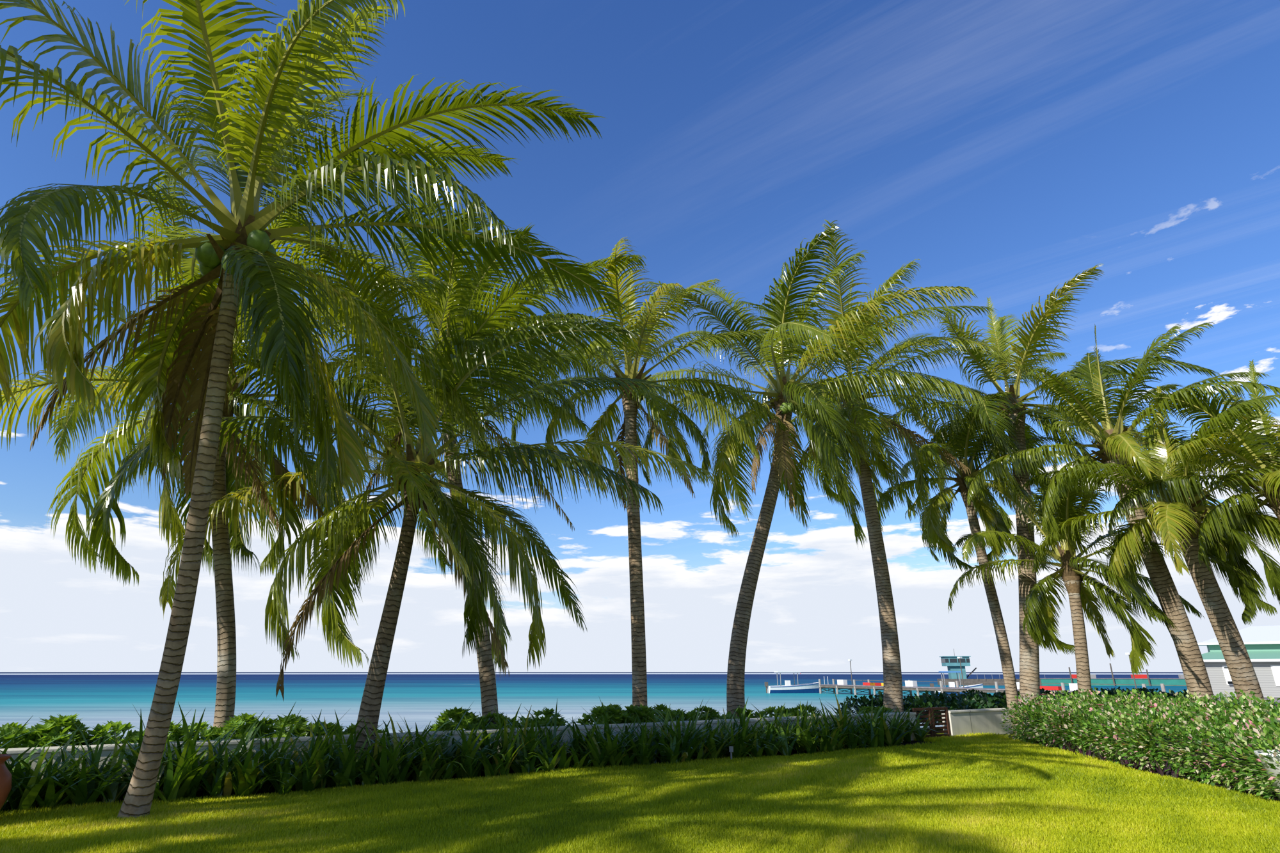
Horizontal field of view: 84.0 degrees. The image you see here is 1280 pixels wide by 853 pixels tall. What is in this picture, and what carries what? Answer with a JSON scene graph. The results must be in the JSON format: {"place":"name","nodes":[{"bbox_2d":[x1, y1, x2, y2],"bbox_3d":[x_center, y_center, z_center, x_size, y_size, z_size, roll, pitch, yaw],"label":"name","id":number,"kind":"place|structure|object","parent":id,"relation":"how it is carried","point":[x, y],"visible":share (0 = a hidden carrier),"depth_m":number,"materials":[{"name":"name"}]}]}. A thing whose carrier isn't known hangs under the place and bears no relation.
{"place":"outdoors","nodes":[
{"label":"outdoors","id":0,"kind":"place"},
{"bbox_2d":[0,672,1277,743],"bbox_3d":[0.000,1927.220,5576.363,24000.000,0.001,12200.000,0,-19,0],"label":"sea water","id":1,"kind":"structure","parent":0,"point":[422,700],"depth_m":84.21,"materials":[{"name":"blue liquid"}]},
{"bbox_2d":[764,671,821,693],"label":"boat","id":2,"kind":"object","parent":1,"relation":"on","point":[788,687],"visible":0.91,"depth_m":84.77,"materials":[{"name":"white paint"}]},
{"bbox_2d":[929,671,983,695],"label":"boat","id":3,"kind":"object","parent":1,"relation":"on","point":[951,684],"visible":0.32,"depth_m":74.03,"materials":[{"name":"white paint"}]},
{"bbox_2d":[818,652,1217,704],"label":"wooden pier","id":4,"kind":"structure","parent":1,"relation":"in","point":[910,686],"depth_m":69.60,"materials":[{"name":"wood"}]},
{"bbox_2d":[936,648,1186,686],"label":"pier building","id":5,"kind":"structure","parent":1,"relation":"in","point":[952,663],"depth_m":131.13,"materials":[{"name":"green paint"}]},
{"bbox_2d":[0,0,1279,671],"label":"sky","id":6,"kind":"structure","parent":0,"point":[1014,150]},
{"bbox_2d":[926,709,1279,803],"bbox_3d":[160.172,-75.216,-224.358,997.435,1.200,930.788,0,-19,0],"label":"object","id":7,"kind":"structure","parent":0,"point":[1038,744],"depth_m":15.67,"materials":[{"name":"brown soil"}]},
{"bbox_2d":[0,753,12,809],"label":"terracotta urn","id":8,"kind":"object","parent":7,"relation":"on","point":[6,775],"visible":1,"depth_m":7.42,"materials":[{"name":"orange ceramic"}]},
{"bbox_2d":[0,166,454,728],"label":"palm","id":9,"kind":"object","parent":7,"relation":"on","point":[243,470],"depth_m":11.83,"materials":[{"name":"green plant"}]},
{"bbox_2d":[232,403,250,434],"bbox_3d":[-7.361,-0.179,12.528,0.485,0.602,0.810,-13,-23,34],"label":"coconut","id":10,"kind":"object","parent":9,"relation":"attached to","point":[247,411],"visible":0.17,"depth_m":12.68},
{"bbox_2d":[0,702,895,748],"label":"shrubs","id":11,"kind":"object","parent":7,"relation":"on","point":[616,713],"visible":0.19,"depth_m":10.78,"materials":[{"name":"green plant"}]},
{"bbox_2d":[272,136,647,726],"bbox_3d":[-4.080,0.708,13.977,8.454,11.199,7.806,0,-19,0],"label":"palm","id":12,"kind":"object","parent":7,"relation":"on","point":[466,285],"depth_m":13.93,"materials":[{"name":"green plant"}]},
{"bbox_2d":[458,382,467,393],"bbox_3d":[-3.853,-0.865,14.268,0.740,0.422,0.586,14,-24,-36],"label":"coconut","id":13,"kind":"object","parent":12,"relation":"attached to","point":[463,388],"visible":0.03,"depth_m":14.19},
{"bbox_2d":[2,740,938,812],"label":"hedge bed soil","id":14,"kind":"structure","parent":7,"relation":"on","point":[199,793],"depth_m":10.31,"materials":[{"name":"brown soil"}]},
{"bbox_2d":[88,204,717,782],"bbox_3d":[-3.106,1.227,12.380,9.015,8.766,8.454,0,-19,0],"label":"palm","id":15,"kind":"object","parent":14,"relation":"on","point":[337,561],"depth_m":11.22,"materials":[{"name":"green plant"}]},
{"bbox_2d":[391,471,440,501],"bbox_3d":[-3.744,1.009,11.927,0.773,0.549,0.658,-13,-23,33],"label":"coconut","id":16,"kind":"object","parent":15,"relation":"attached to","point":[425,476],"visible":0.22,"depth_m":11.68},
{"bbox_2d":[0,692,938,813],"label":"border plants","id":17,"kind":"object","parent":14,"relation":"on","point":[242,770],"visible":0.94,"depth_m":10.13,"materials":[{"name":"green plant"}]},
{"bbox_2d":[0,701,1190,792],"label":"seawall","id":18,"kind":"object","parent":7,"relation":"on","point":[975,720],"depth_m":12.71,"materials":[{"name":"paint"}]},
{"bbox_2d":[912,707,951,737],"bbox_3d":[6.969,7.065,16.975,1.230,0.660,0.050,11,-22,-29],"label":"slatted gate","id":19,"kind":"object","parent":18,"relation":"attached to","point":[932,733],"visible":0.74,"depth_m":17.02,"materials":[{"name":"brown wood"}]},
{"bbox_2d":[0,731,1279,852],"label":"lawn","id":20,"kind":"structure","parent":7,"relation":"on","point":[982,793],"depth_m":7.67,"materials":[{"name":"green plant"}]},
{"bbox_2d":[0,0,629,819],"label":"palm","id":21,"kind":"object","parent":20,"relation":"on","point":[176,356],"depth_m":8.09,"materials":[{"name":"green plant"}]},
{"bbox_2d":[194,229,276,277],"bbox_3d":[-4.817,-1.985,8.530,0.812,0.684,0.791,0,-19,0],"label":"coconut","id":22,"kind":"object","parent":21,"relation":"attached to","point":[207,258],"visible":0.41,"depth_m":8.32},
{"bbox_2d":[483,236,802,707],"bbox_3d":[0.193,1.222,15.886,7.592,11.459,7.783,0,-19,0],"label":"palm","id":23,"kind":"object","parent":7,"relation":"on","point":[646,323],"depth_m":16.06,"materials":[{"name":"green plant"}]},
{"bbox_2d":[728,746,733,759],"bbox_3d":[1.598,5.743,12.447,0.070,0.265,0.052,0,-19,0],"label":"garden light","id":24,"kind":"object","parent":7,"relation":"on","point":[731,749],"visible":0.82,"depth_m":12.45,"materials":[{"name":"grey metal"}]},
{"bbox_2d":[629,225,998,719],"bbox_3d":[4.549,1.050,17.388,9.752,12.447,9.542,0,-19,0],"label":"palm","id":25,"kind":"object","parent":7,"relation":"on","point":[731,445],"depth_m":17.10,"materials":[{"name":"green plant"}]},
{"bbox_2d":[779,395,801,414],"bbox_3d":[3.892,-0.571,18.088,0.411,0.692,0.876,-15,-24,37],"label":"coconut","id":26,"kind":"object","parent":25,"relation":"attached to","point":[784,408],"visible":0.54,"depth_m":17.76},
{"bbox_2d":[699,219,1027,712],"bbox_3d":[6.755,1.608,20.298,9.900,13.302,8.777,0,-19,0],"label":"palm","id":27,"kind":"object","parent":7,"relation":"on","point":[868,425],"depth_m":19.63,"materials":[{"name":"green plant"}]},
{"bbox_2d":[849,391,866,410],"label":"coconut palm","id":28,"kind":"object","parent":27,"relation":"attached to","point":[854,395],"visible":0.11,"depth_m":20.23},
{"bbox_2d":[876,391,1102,734],"bbox_3d":[9.803,3.268,19.459,6.071,9.563,6.036,0,-19,0],"label":"palm","id":29,"kind":"object","parent":7,"relation":"on","point":[995,518],"depth_m":19.56,"materials":[{"name":"green plant"}]},
{"bbox_2d":[833,686,1217,727],"bbox_3d":[12.895,8.866,22.706,16.232,0.967,4.691,11,-22,-29],"label":"seagrape shrub","id":30,"kind":"object","parent":7,"relation":"on","point":[969,699],"visible":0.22,"depth_m":19.89,"materials":[{"name":"green plant"}]},
{"bbox_2d":[869,263,1219,734],"bbox_3d":[10.731,1.887,19.756,8.040,12.421,7.948,0,-19,0],"label":"palm","id":31,"kind":"object","parent":7,"relation":"on","point":[1032,338],"depth_m":19.37,"materials":[{"name":"green plant"}]},
{"bbox_2d":[1009,736,1279,800],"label":"hedge","id":32,"kind":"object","parent":7,"relation":"on","point":[1231,786],"depth_m":12.25,"materials":[{"name":"plant"}]},
{"bbox_2d":[1007,689,1183,778],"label":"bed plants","id":33,"kind":"object","parent":32,"relation":"in","point":[1122,761],"visible":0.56,"depth_m":12.86,"materials":[{"name":"green plant"}]},
{"bbox_2d":[947,457,1257,741],"bbox_3d":[10.777,3.990,17.316,6.462,6.807,6.082,0,-19,0],"label":"palm","id":34,"kind":"object","parent":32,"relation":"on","point":[1041,621],"depth_m":17.05,"materials":[{"name":"green plant"}]},
{"bbox_2d":[967,321,1279,747],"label":"palm","id":35,"kind":"object","parent":32,"relation":"on","point":[1096,385],"depth_m":16.08,"materials":[{"name":"green plant"}]},
{"bbox_2d":[999,687,1279,801],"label":"variegated shrub","id":36,"kind":"object","parent":32,"relation":"on","point":[1259,729],"visible":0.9,"depth_m":11.44,"materials":[{"name":"green plant"}]},
{"bbox_2d":[1022,385,1279,749],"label":"palm","id":37,"kind":"object","parent":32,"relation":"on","point":[1268,526],"depth_m":14.74,"materials":[{"name":"green plant"}]},
{"bbox_2d":[1253,749,1279,798],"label":"white planter","id":38,"kind":"object","parent":32,"relation":"on","point":[1267,767],"visible":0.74,"depth_m":8.69,"materials":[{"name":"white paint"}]},
{"bbox_2d":[1107,359,1279,616],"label":"palm","id":39,"kind":"object","parent":7,"relation":"on","point":[1257,442],"depth_m":14.60,"materials":[{"name":"green plant"}]},
{"bbox_2d":[1197,625,1279,702],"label":"building","id":40,"kind":"structure","parent":7,"relation":"on","point":[1262,644],"depth_m":50.93,"materials":[{"name":"grey"}]}
]}

